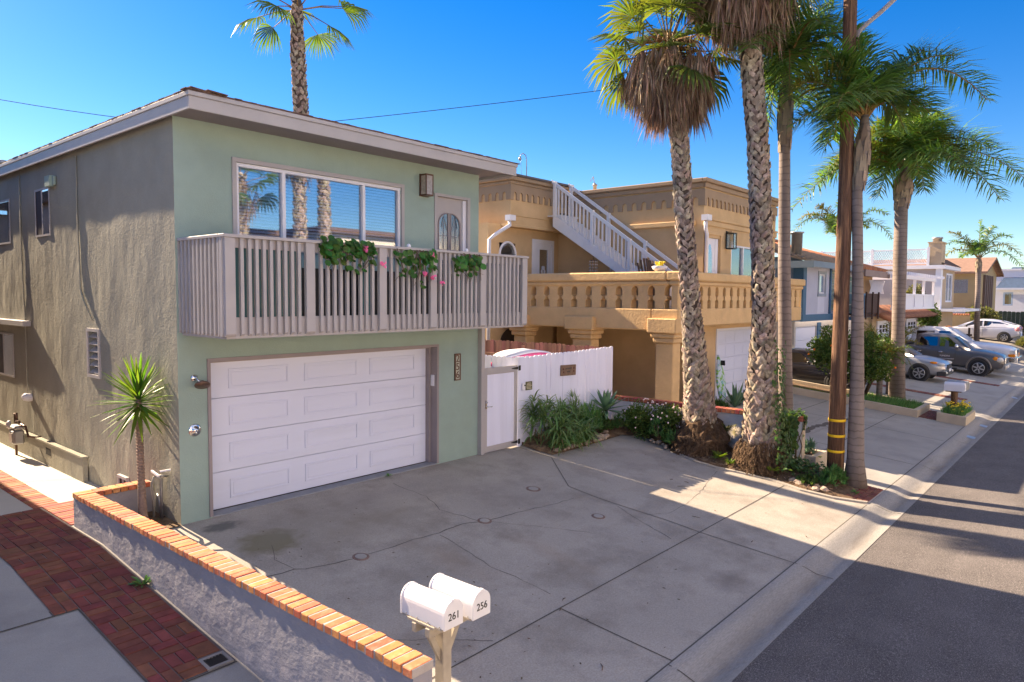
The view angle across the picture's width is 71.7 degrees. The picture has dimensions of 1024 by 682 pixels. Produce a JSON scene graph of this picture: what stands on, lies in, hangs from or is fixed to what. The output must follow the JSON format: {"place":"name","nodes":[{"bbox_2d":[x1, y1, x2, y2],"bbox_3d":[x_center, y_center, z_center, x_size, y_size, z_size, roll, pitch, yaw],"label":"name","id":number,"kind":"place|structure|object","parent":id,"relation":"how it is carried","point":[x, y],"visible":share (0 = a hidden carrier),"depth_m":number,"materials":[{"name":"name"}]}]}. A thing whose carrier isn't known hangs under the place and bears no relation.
{"place":"outdoors","nodes":[
{"label":"outdoors","id":0,"kind":"place"},
{"bbox_2d":[0,443,99,514],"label":"sunny side path","id":1,"kind":"structure","parent":0,"point":[52,483],"depth_m":11.48,"materials":[{"name":"concrete"}]},
{"bbox_2d":[0,470,73,524],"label":"brick edge strip","id":2,"kind":"object","parent":1,"relation":"on","point":[29,496],"visible":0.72,"depth_m":10.38,"materials":[{"name":"orange brick"}]},
{"bbox_2d":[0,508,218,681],"bbox_3d":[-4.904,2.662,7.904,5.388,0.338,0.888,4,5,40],"label":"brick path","id":3,"kind":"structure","parent":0,"point":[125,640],"depth_m":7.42,"materials":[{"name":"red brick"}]},
{"bbox_2d":[0,509,263,681],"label":"side path","id":4,"kind":"structure","parent":0,"point":[39,642],"depth_m":6.49,"materials":[{"name":"brick"}]},
{"bbox_2d":[80,588,234,681],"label":"brick path bed","id":5,"kind":"object","parent":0,"point":[190,622],"visible":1,"depth_m":6.84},
{"bbox_2d":[198,651,233,671],"bbox_3d":[-2.706,2.922,6.473,0.200,0.037,0.240,4,5,40],"label":"drain grate","id":6,"kind":"object","parent":5,"relation":"on","point":[215,661],"visible":1,"depth_m":6.47,"materials":[{"name":"grey metal"}]},
{"bbox_2d":[0,0,1023,268],"label":"sky","id":7,"kind":"structure","parent":0,"point":[114,58],"materials":[{"name":"blue"}]},
{"bbox_2d":[168,435,877,681],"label":"driveway","id":8,"kind":"structure","parent":0,"point":[611,570],"depth_m":9.48,"materials":[{"name":"concrete"}]},
{"bbox_2d":[148,511,180,527],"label":"planter soil","id":9,"kind":"structure","parent":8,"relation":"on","point":[167,522],"depth_m":9.44,"materials":[{"name":"brown soil"}]},
{"bbox_2d":[88,355,172,518],"bbox_3d":[-4.960,1.291,9.355,1.106,2.299,1.093,4,5,40],"label":"yucca","id":10,"kind":"object","parent":9,"relation":"on","point":[139,411],"visible":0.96,"depth_m":9.30,"materials":[{"name":"green plant"}]},
{"bbox_2d":[150,469,170,518],"bbox_3d":[-4.736,2.054,9.507,0.363,0.710,0.181,4,5,40],"label":"hose tap","id":11,"kind":"object","parent":9,"relation":"on","point":[160,497],"visible":1,"depth_m":9.50,"materials":[{"name":"grey metal"}]},
{"bbox_2d":[407,616,466,681],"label":"mailbox post","id":12,"kind":"object","parent":8,"relation":"on","point":[441,643],"visible":0.43,"depth_m":5.83,"materials":[{"name":"beige paint"}]},
{"bbox_2d":[400,581,462,631],"bbox_3d":[-0.653,2.135,5.748,0.528,0.241,0.212,4,5,40],"label":"mailbox","id":13,"kind":"object","parent":12,"relation":"on","point":[439,611],"visible":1,"depth_m":5.65,"materials":[{"name":"white metal"}]},
{"bbox_2d":[443,597,462,631],"bbox_3d":[-0.466,2.142,5.588,0.036,0.233,0.208,4,5,40],"label":"door","id":14,"kind":"structure","parent":13,"relation":"in","point":[453,611],"depth_m":5.57,"materials":[{"name":"white metal"}]},
{"bbox_2d":[429,573,489,620],"bbox_3d":[-0.441,2.125,5.934,0.528,0.241,0.212,4,5,40],"label":"mailbox","id":15,"kind":"object","parent":12,"relation":"on","point":[475,600],"visible":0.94,"depth_m":5.80,"materials":[{"name":"white metal"}]},
{"bbox_2d":[472,588,489,620],"bbox_3d":[-0.254,2.132,5.774,0.036,0.233,0.208,4,5,40],"label":"door","id":16,"kind":"structure","parent":15,"relation":"in","point":[481,600],"depth_m":5.76,"materials":[{"name":"white metal"}]},
{"bbox_2d":[522,419,859,498],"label":"flower bed soil","id":17,"kind":"structure","parent":0,"point":[840,490],"depth_m":14.21,"materials":[{"name":"brown soil"}]},
{"bbox_2d":[517,390,603,455],"bbox_3d":[1.072,1.646,14.817,1.509,1.433,2.260,4,5,40],"label":"aloe clump","id":18,"kind":"object","parent":17,"relation":"on","point":[560,426],"visible":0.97,"depth_m":14.49,"materials":[{"name":"green plant"}]},
{"bbox_2d":[574,399,608,432],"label":"spiky shrub","id":19,"kind":"object","parent":17,"relation":"on","point":[597,411],"visible":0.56,"depth_m":15.65,"materials":[{"name":"green plant"}]},
{"bbox_2d":[593,413,614,432],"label":"spiky shrub","id":20,"kind":"object","parent":17,"relation":"on","point":[607,426],"visible":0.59,"depth_m":15.85,"materials":[{"name":"green plant"}]},
{"bbox_2d":[585,390,627,418],"bbox_3d":[2.135,1.597,16.200,1.107,0.973,1.106,4,5,40],"label":"agave","id":21,"kind":"object","parent":17,"relation":"on","point":[607,402],"visible":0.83,"depth_m":16.10,"materials":[{"name":"green plant"}]},
{"bbox_2d":[618,398,660,441],"bbox_3d":[2.926,1.769,16.006,1.078,1.004,1.006,4,5,40],"label":"flowering shrub","id":22,"kind":"object","parent":17,"relation":"on","point":[639,419],"visible":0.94,"depth_m":15.82,"materials":[{"name":"green plant"}]},
{"bbox_2d":[646,410,669,439],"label":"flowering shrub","id":23,"kind":"object","parent":17,"relation":"on","point":[654,426],"visible":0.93,"depth_m":15.49,"materials":[{"name":"green plant"}]},
{"bbox_2d":[583,0,745,457],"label":"fan palm","id":24,"kind":"object","parent":17,"relation":"on","point":[668,83],"visible":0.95,"depth_m":14.60,"materials":[{"name":"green plant"}]},
{"bbox_2d":[651,402,682,443],"bbox_3d":[3.469,1.810,15.600,0.800,0.943,0.823,4,5,40],"label":"flowering shrub","id":25,"kind":"object","parent":17,"relation":"on","point":[671,414],"visible":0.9,"depth_m":15.44,"materials":[{"name":"green plant"}]},
{"bbox_2d":[658,0,823,477],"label":"fan palm","id":26,"kind":"object","parent":17,"relation":"on","point":[756,451],"visible":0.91,"depth_m":13.74,"materials":[{"name":"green plant"}]},
{"bbox_2d":[751,337,846,481],"bbox_3d":[5.550,1.290,13.910,1.972,2.760,1.362,2,4,25],"label":"ivy","id":27,"kind":"object","parent":26,"relation":"attached to","point":[788,428],"visible":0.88,"depth_m":13.81,"materials":[{"name":"green plant"}]},
{"bbox_2d":[795,471,819,484],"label":"weed clump","id":28,"kind":"object","parent":17,"relation":"on","point":[811,479],"visible":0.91,"depth_m":13.34,"materials":[{"name":"green plant"}]},
{"bbox_2d":[804,449,826,468],"bbox_3d":[6.158,2.612,14.701,0.500,0.620,0.760,4,5,40],"label":"block planter","id":29,"kind":"object","parent":17,"relation":"on","point":[814,457],"visible":0.18,"depth_m":14.50,"materials":[{"name":"beige paint"}]},
{"bbox_2d":[805,438,816,454],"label":"spiky shrub","id":30,"kind":"object","parent":29,"relation":"in","point":[810,445],"visible":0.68,"depth_m":14.55,"materials":[{"name":"green plant"}]},
{"bbox_2d":[817,463,849,486],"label":"weed clump","id":31,"kind":"object","parent":17,"relation":"on","point":[832,475],"visible":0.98,"depth_m":13.34,"materials":[{"name":"green plant"}]},
{"bbox_2d":[793,383,871,400],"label":"kerb planter soil","id":32,"kind":"structure","parent":0,"point":[814,387],"depth_m":24.38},
{"bbox_2d":[805,325,850,375],"bbox_3d":[10.766,0.650,23.694,1.662,2.472,1.856,0,4,0],"label":"orange tree","id":33,"kind":"object","parent":32,"relation":"on","point":[822,351],"visible":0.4,"depth_m":23.51,"materials":[{"name":"green plant"}]},
{"bbox_2d":[847,330,897,395],"bbox_3d":[11.631,0.808,22.945,2.054,2.366,1.479,0,4,-11],"label":"orange tree","id":34,"kind":"object","parent":32,"relation":"on","point":[876,368],"visible":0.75,"depth_m":22.65,"materials":[{"name":"green plant"}]},
{"bbox_2d":[846,391,922,408],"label":"grass strip","id":35,"kind":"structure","parent":32,"relation":"on","point":[912,404],"depth_m":22.35,"materials":[{"name":"green plant"}]},
{"bbox_2d":[865,342,913,396],"bbox_3d":[12.054,1.007,23.082,1.881,2.064,1.903,4,5,40],"label":"palm tree","id":36,"kind":"object","parent":32,"relation":"on","point":[879,385],"visible":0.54,"depth_m":22.76,"materials":[{"name":"green plant"}]},
{"bbox_2d":[864,321,923,393],"bbox_3d":[13.344,0.545,25.009,2.093,2.666,2.104,4,5,40],"label":"tree","id":37,"kind":"object","parent":32,"relation":"on","point":[889,335],"visible":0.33,"depth_m":24.81,"materials":[{"name":"green plant"}]},
{"bbox_2d":[717,394,964,489],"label":"neighbor driveway","id":38,"kind":"structure","parent":0,"point":[897,447],"depth_m":18.24,"materials":[{"name":"concrete"}]},
{"bbox_2d":[716,355,725,399],"bbox_3d":[6.048,1.118,20.532,0.257,1.431,0.520,4,5,40],"label":"surfboard","id":39,"kind":"object","parent":38,"relation":"on","point":[720,382],"visible":0.85,"depth_m":20.48,"materials":[{"name":"multicoloured plastic"}]},
{"bbox_2d":[722,381,745,406],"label":"agave","id":40,"kind":"object","parent":38,"relation":"on","point":[737,398],"visible":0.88,"depth_m":20.10,"materials":[{"name":"green plant"}]},
{"bbox_2d":[852,488,884,503],"bbox_3d":[6.427,2.822,13.275,0.740,0.074,1.250,4,5,40],"label":"paver patch bed","id":41,"kind":"object","parent":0,"point":[874,497],"visible":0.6,"depth_m":13.02,"materials":[{"name":"grey concrete"}]},
{"bbox_2d":[846,486,882,501],"bbox_3d":[6.457,2.806,13.308,0.690,0.084,1.090,4,5,40],"label":"paver patch","id":42,"kind":"object","parent":41,"relation":"on","point":[871,492],"visible":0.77,"depth_m":13.15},
{"bbox_2d":[732,396,1023,681],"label":"street","id":43,"kind":"structure","parent":0,"point":[927,585],"depth_m":8.80,"materials":[{"name":"grey asphalt"}]},
{"bbox_2d":[848,362,1023,417],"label":"driveway","id":44,"kind":"structure","parent":0,"point":[981,398],"depth_m":28.09,"materials":[{"name":"concrete"}]},
{"bbox_2d":[776,348,867,388],"bbox_3d":[10.838,1.007,26.438,4.710,1.485,2.175,4,5,40],"label":"sedan","id":45,"kind":"object","parent":44,"relation":"on","point":[804,369],"visible":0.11,"depth_m":25.52,"materials":[{"name":"black paint"}]},
{"bbox_2d":[850,336,952,380],"bbox_3d":[16.380,0.738,30.966,4.836,1.748,2.175,4,5,40],"label":"station wagon","id":46,"kind":"object","parent":44,"relation":"on","point":[925,367],"visible":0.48,"depth_m":29.37,"materials":[{"name":"silver metal"}]},
{"bbox_2d":[917,302,941,325],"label":"bush","id":47,"kind":"object","parent":44,"relation":"on","point":[936,320],"visible":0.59,"depth_m":40.10,"materials":[{"name":"green plant"}]},
{"bbox_2d":[872,375,999,400],"bbox_3d":[16.369,1.603,29.242,5.568,0.567,6.688,4,5,40],"label":"brick strip","id":48,"kind":"object","parent":44,"relation":"on","point":[941,395],"visible":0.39,"depth_m":26.58,"materials":[{"name":"red brick"}]},
{"bbox_2d":[905,332,1010,376],"bbox_3d":[20.713,0.584,34.492,5.763,1.977,2.337,4,5,40],"label":"suv","id":49,"kind":"object","parent":44,"relation":"on","point":[957,351],"visible":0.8,"depth_m":33.19,"materials":[{"name":"grey paint"}]},
{"bbox_2d":[905,325,1021,362],"bbox_3d":[22.477,0.289,36.655,6.240,2.189,2.533,4,5,40],"label":"pickup truck","id":50,"kind":"object","parent":44,"relation":"on","point":[1012,353],"visible":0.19,"depth_m":35.33,"materials":[{"name":"white paint"}]},
{"bbox_2d":[952,319,1022,342],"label":"hatchback","id":51,"kind":"object","parent":44,"relation":"on","point":[1002,331],"visible":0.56,"depth_m":47.18,"materials":[{"name":"silver metal"}]},
{"bbox_2d":[972,335,1023,363],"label":"yard","id":52,"kind":"structure","parent":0,"point":[1009,343],"depth_m":46.09,"materials":[{"name":"grey concrete"}]},
{"bbox_2d":[775,237,980,326],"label":"grey house","id":53,"kind":"structure","parent":52,"relation":"on","point":[937,263],"depth_m":43.39,"materials":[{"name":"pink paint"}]},
{"bbox_2d":[945,273,952,301],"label":"window","id":54,"kind":"structure","parent":53,"relation":"in","point":[948,296],"depth_m":44.92,"materials":[{"name":"white paint"}]},
{"bbox_2d":[952,313,970,325],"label":"tan yard wall","id":55,"kind":"structure","parent":52,"relation":"on","point":[959,319],"depth_m":50.21,"materials":[{"name":"yellow paint"}]},
{"bbox_2d":[945,219,1023,340],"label":"queen palm","id":56,"kind":"object","parent":52,"relation":"on","point":[975,248],"visible":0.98,"depth_m":45.69,"materials":[{"name":"green plant"}]},
{"bbox_2d":[966,303,1002,320],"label":"bush","id":57,"kind":"object","parent":52,"relation":"on","point":[987,314],"visible":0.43,"depth_m":50.18,"materials":[{"name":"green plant"}]},
{"bbox_2d":[995,267,1023,320],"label":"white house","id":58,"kind":"structure","parent":52,"relation":"on","point":[1009,295],"depth_m":60.62,"materials":[{"name":"paint"}]},
{"bbox_2d":[1003,292,1012,305],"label":"window","id":59,"kind":"structure","parent":58,"relation":"in","point":[1007,296],"depth_m":60.88,"materials":[{"name":"white glass"}]},
{"bbox_2d":[998,311,1023,334],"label":"green fence","id":60,"kind":"object","parent":52,"relation":"on","point":[1008,316],"visible":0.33,"depth_m":57.32,"materials":[{"name":"green wood"}]},
{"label":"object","id":61,"kind":"structure","parent":0,"visible":0},
{"bbox_2d":[936,407,974,425],"bbox_3d":[13.402,2.270,21.371,0.740,0.384,1.750,4,5,40],"label":"planter","id":62,"kind":"object","parent":61,"relation":"on","point":[967,418],"visible":0.62,"depth_m":20.76,"materials":[{"name":"beige paint"}]},
{"bbox_2d":[940,400,972,415],"bbox_3d":[13.423,2.072,21.381,0.818,0.453,1.759,4,5,40],"label":"planter greenery","id":63,"kind":"object","parent":62,"relation":"in","point":[954,411],"visible":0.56,"depth_m":20.97,"materials":[{"name":"green plant"}]},
{"bbox_2d":[946,391,960,405],"bbox_3d":[13.605,1.863,21.734,0.400,0.750,1.000,4,5,40],"label":"mailbox stand","id":64,"kind":"object","parent":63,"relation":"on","point":[954,396],"visible":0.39,"depth_m":21.50,"materials":[{"name":"brown wood"}]},
{"bbox_2d":[944,381,965,391],"bbox_3d":[13.389,1.373,21.404,0.535,0.264,0.270,4,5,40],"label":"mailbox","id":65,"kind":"object","parent":64,"relation":"on","point":[955,386],"visible":1,"depth_m":21.30,"materials":[{"name":"white paint"}]},
{"bbox_3d":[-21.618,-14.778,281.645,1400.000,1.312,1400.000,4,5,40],"label":"ground","id":66,"kind":"structure","parent":0,"visible":0},
{"bbox_2d":[72,480,432,681],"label":"planter wall","id":67,"kind":"structure","parent":66,"relation":"on","point":[263,628],"depth_m":6.43,"materials":[{"name":"grey paint"}]},
{"bbox_2d":[0,86,528,524],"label":"green house","id":68,"kind":"structure","parent":66,"relation":"on","point":[175,238],"depth_m":10.73,"materials":[{"name":"paint"}]},
{"bbox_2d":[0,332,14,377],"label":"window","id":69,"kind":"structure","parent":68,"relation":"in","point":[7,365],"depth_m":14.05,"materials":[{"name":"grey paint"}]},
{"bbox_2d":[6,413,40,454],"bbox_3d":[-9.024,1.748,13.016,0.946,0.812,0.233,2,4,28],"label":"gas meter","id":70,"kind":"object","parent":68,"relation":"attached to","point":[16,435],"visible":1,"depth_m":13.01,"materials":[{"name":"grey metal"}]},
{"bbox_2d":[34,187,50,236],"bbox_3d":[-8.175,-2.241,12.357,0.770,0.830,0.044,4,5,40],"label":"window","id":71,"kind":"structure","parent":68,"relation":"in","point":[41,196],"depth_m":12.33,"materials":[{"name":"grey paint"}]},
{"bbox_2d":[188,374,210,436],"bbox_3d":[-4.099,0.859,9.324,0.249,0.830,0.222,4,5,40],"label":"outdoor shower","id":72,"kind":"object","parent":68,"relation":"attached to","point":[194,430],"visible":1,"depth_m":9.34,"materials":[{"name":"silver metal"}]},
{"bbox_2d":[231,157,404,257],"bbox_3d":[-2.857,-1.947,10.837,0.175,1.240,3.090,4,5,40],"label":"window","id":73,"kind":"structure","parent":68,"relation":"in","point":[282,178],"depth_m":10.70,"materials":[{"name":"white paint"}]},
{"bbox_2d":[211,348,425,510],"bbox_3d":[-2.900,1.239,11.322,0.070,2.101,4.160,4,5,40],"label":"garage door","id":74,"kind":"structure","parent":68,"relation":"in","point":[281,426],"depth_m":11.03,"materials":[{"name":"white paint"}]},
{"bbox_2d":[319,235,386,274],"bbox_3d":[-2.191,-1.164,9.722,0.243,0.528,1.065,4,5,40],"label":"geranium","id":75,"kind":"object","parent":68,"relation":"attached to","point":[355,248],"visible":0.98,"depth_m":9.62,"materials":[{"name":"green plant"}]},
{"bbox_2d":[393,248,444,290],"bbox_3d":[-1.411,-1.075,10.640,0.244,0.653,0.964,4,5,40],"label":"geranium","id":76,"kind":"object","parent":68,"relation":"attached to","point":[426,258],"visible":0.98,"depth_m":10.60,"materials":[{"name":"green plant"}]},
{"bbox_2d":[434,193,469,273],"bbox_3d":[-1.114,-1.566,12.890,0.120,2.130,0.900,4,5,40],"label":"balcony door","id":77,"kind":"structure","parent":68,"relation":"in","point":[451,213],"depth_m":12.88,"materials":[{"name":"grey paint"}]},
{"bbox_2d":[452,253,485,283],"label":"geranium","id":78,"kind":"object","parent":68,"relation":"attached to","point":[466,260],"visible":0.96,"depth_m":11.43,"materials":[{"name":"green plant"}]},
{"bbox_2d":[477,328,520,454],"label":"garden gate","id":79,"kind":"structure","parent":68,"relation":"attached to","point":[497,408],"depth_m":13.87,"materials":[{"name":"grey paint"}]},
{"bbox_2d":[232,0,374,114],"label":"fan palm","id":80,"kind":"object","parent":66,"relation":"on","point":[298,44],"visible":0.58,"depth_m":20.43,"materials":[{"name":"green plant"}]},
{"bbox_2d":[485,339,600,355],"bbox_3d":[-1.786,0.815,20.634,10.794,1.875,0.120,4,5,40],"label":"red fence","id":81,"kind":"object","parent":66,"relation":"on","point":[492,347],"visible":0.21,"depth_m":18.72,"materials":[{"name":"red wood"}]},
{"bbox_2d":[515,346,612,446],"bbox_3d":[1.214,1.153,15.743,0.175,1.921,3.555,4,5,40],"label":"white fence","id":82,"kind":"object","parent":66,"relation":"on","point":[594,372],"visible":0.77,"depth_m":15.46,"materials":[{"name":"paint"}]},
{"bbox_2d":[560,364,575,375],"bbox_3d":[1.243,0.641,15.607,0.039,0.251,0.566,4,5,40],"label":"wooden plaque","id":83,"kind":"object","parent":82,"relation":"attached to","point":[565,370],"visible":1,"depth_m":15.57,"materials":[{"name":"brown wood"}]},
{"bbox_2d":[478,174,805,408],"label":"tan house","id":84,"kind":"structure","parent":66,"relation":"on","point":[560,235],"depth_m":21.06,"materials":[{"name":"paint"}]},
{"bbox_2d":[499,241,516,254],"bbox_3d":[-0.134,-2.512,21.509,0.085,1.030,0.801,4,5,40],"label":"arched window","id":85,"kind":"structure","parent":84,"relation":"in","point":[507,248],"depth_m":21.53,"materials":[{"name":"white paint"}]},
{"bbox_2d":[532,239,553,303],"bbox_3d":[0.967,-2.183,22.877,0.110,2.140,1.120,4,5,40],"label":"terrace door","id":86,"kind":"structure","parent":84,"relation":"in","point":[542,250],"depth_m":22.85,"materials":[{"name":"white paint"}]},
{"bbox_2d":[637,258,671,302],"bbox_3d":[3.925,-1.547,19.237,0.773,1.416,0.912,4,5,40],"label":"terrace chair","id":87,"kind":"object","parent":84,"relation":"on","point":[648,264],"visible":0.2,"depth_m":19.43,"materials":[{"name":"brown metal"}]},
{"bbox_2d":[708,238,717,272],"bbox_3d":[5.776,-1.953,20.666,0.065,2.075,0.870,4,5,40],"label":"upstairs door","id":88,"kind":"structure","parent":84,"relation":"in","point":[713,243],"depth_m":20.72,"materials":[{"name":"white paint"}]},
{"bbox_2d":[716,329,750,398],"bbox_3d":[7.338,0.654,22.716,0.058,2.080,4.070,4,5,40],"label":"garage door","id":89,"kind":"structure","parent":84,"relation":"in","point":[733,345],"depth_m":22.27,"materials":[{"name":"white paint"}]},
{"bbox_2d":[731,245,749,274],"bbox_3d":[7.318,-2.417,22.396,0.095,1.110,2.120,4,5,40],"label":"window","id":90,"kind":"structure","parent":84,"relation":"in","point":[742,248],"depth_m":22.25,"materials":[{"name":"white paint"}]},
{"bbox_2d":[611,395,806,465],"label":"boundary wall","id":91,"kind":"structure","parent":66,"relation":"on","point":[727,416],"depth_m":15.20,"materials":[{"name":"beige paint"}]},
{"bbox_2d":[709,0,878,413],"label":"queen palm","id":92,"kind":"object","parent":66,"relation":"on","point":[778,74],"visible":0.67,"depth_m":14.41,"materials":[{"name":"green plant"}]},
{"bbox_2d":[774,231,889,349],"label":"blue house","id":93,"kind":"structure","parent":66,"relation":"on","point":[815,270],"depth_m":27.39,"materials":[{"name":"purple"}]},
{"bbox_2d":[795,326,814,349],"bbox_3d":[11.304,0.468,27.459,0.060,2.080,2.400,4,5,40],"label":"garage door","id":94,"kind":"structure","parent":93,"relation":"in","point":[804,334],"depth_m":27.33,"materials":[{"name":"white paint"}]},
{"bbox_2d":[817,271,826,296],"bbox_3d":[12.101,-2.233,27.726,0.130,0.990,1.010,4,5,40],"label":"window","id":95,"kind":"structure","parent":93,"relation":"in","point":[821,273],"depth_m":27.85,"materials":[{"name":"white paint"}]},
{"bbox_2d":[648,379,1023,681],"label":"gutter","id":96,"kind":"object","parent":66,"relation":"on","point":[733,646],"visible":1,"depth_m":9.40,"materials":[{"name":"concrete"}]},
{"bbox_2d":[792,195,893,239],"bbox_3d":[16.557,-2.941,35.887,5.084,9.184,2.298,-1,4,-20],"label":"queen palm","id":97,"kind":"object","parent":66,"relation":"on","point":[830,219],"visible":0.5,"depth_m":35.54,"materials":[{"name":"green plant"}]},
{"bbox_2d":[827,0,895,483],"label":"utility pole","id":98,"kind":"object","parent":66,"relation":"on","point":[837,418],"visible":0.91,"depth_m":13.39,"materials":[{"name":"brown wood"}]},
{"bbox_2d":[793,379,929,417],"bbox_3d":[10.983,1.835,23.326,4.550,0.725,1.820,4,5,40],"label":"kerb planter","id":99,"kind":"object","parent":66,"relation":"on","point":[920,410],"visible":0.45,"depth_m":22.11,"materials":[{"name":"beige paint"}]},
{"bbox_2d":[778,29,999,488],"bbox_3d":[6.806,-1.460,13.659,2.814,8.604,3.992,10,10,70],"label":"queen palm","id":100,"kind":"object","parent":66,"relation":"on","point":[864,93],"visible":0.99,"depth_m":13.12,"materials":[{"name":"green plant"}]},
{"bbox_2d":[864,271,944,337],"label":"pergola house","id":101,"kind":"structure","parent":66,"relation":"on","point":[918,305],"depth_m":35.83,"materials":[{"name":"beige paint"}]},
{"bbox_2d":[876,320,888,336],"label":"garage door","id":102,"kind":"structure","parent":101,"relation":"in","point":[878,323],"depth_m":34.32,"materials":[{"name":"white paint"}]},
{"bbox_2d":[905,318,916,337],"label":"garage door","id":103,"kind":"structure","parent":101,"relation":"in","point":[910,322],"depth_m":39.19,"materials":[{"name":"white paint"}]},
{"bbox_2d":[791,101,1023,398],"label":"queen palm","id":104,"kind":"object","parent":66,"relation":"on","point":[904,160],"visible":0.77,"depth_m":22.67,"materials":[{"name":"green plant"}]},
{"bbox_2d":[870,257,1003,317],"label":"tan gabled house","id":105,"kind":"structure","parent":66,"relation":"on","point":[964,287],"depth_m":52.24,"materials":[{"name":"yellow paint"}]},
{"bbox_2d":[954,279,967,292],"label":"window","id":106,"kind":"structure","parent":105,"relation":"in","point":[960,285],"depth_m":51.99,"materials":[{"name":"white glass"}]},
{"label":"driveway gate end","id":107,"kind":"structure","parent":66,"relation":"on","visible":0},
{"bbox_2d":[485,355,514,367],"bbox_3d":[-0.256,1.198,14.778,0.950,1.788,0.055,4,5,40],"label":"side fence","id":108,"kind":"object","parent":107,"relation":"on","point":[498,361],"visible":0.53,"depth_m":14.72,"materials":[{"name":"white paint"}]},
{"bbox_3d":[0.268,1.272,15.728,0.740,1.570,1.280,4,5,40],"label":"board rack","id":109,"kind":"object","parent":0,"visible":0},
{"bbox_2d":[491,348,550,365],"bbox_3d":[0.250,0.326,15.638,0.721,0.330,2.100,4,5,40],"label":"paddle board","id":110,"kind":"object","parent":109,"relation":"on","point":[514,353],"visible":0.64,"depth_m":15.32,"materials":[{"name":"white plastic"}]},
{"bbox_3d":[5.026,-6.268,21.590,0.198,3.360,0.198,4,5,40],"label":"service mast","id":111,"kind":"object","parent":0,"visible":0},
{"bbox_2d":[338,89,606,120],"bbox_3d":[-1.450,-6.834,20.523,13.127,2.139,0.018,0,4,-9],"label":"power line","id":112,"kind":"object","parent":111,"relation":"attached to","point":[468,106],"visible":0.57,"depth_m":20.55,"materials":[{"name":"black metal"}]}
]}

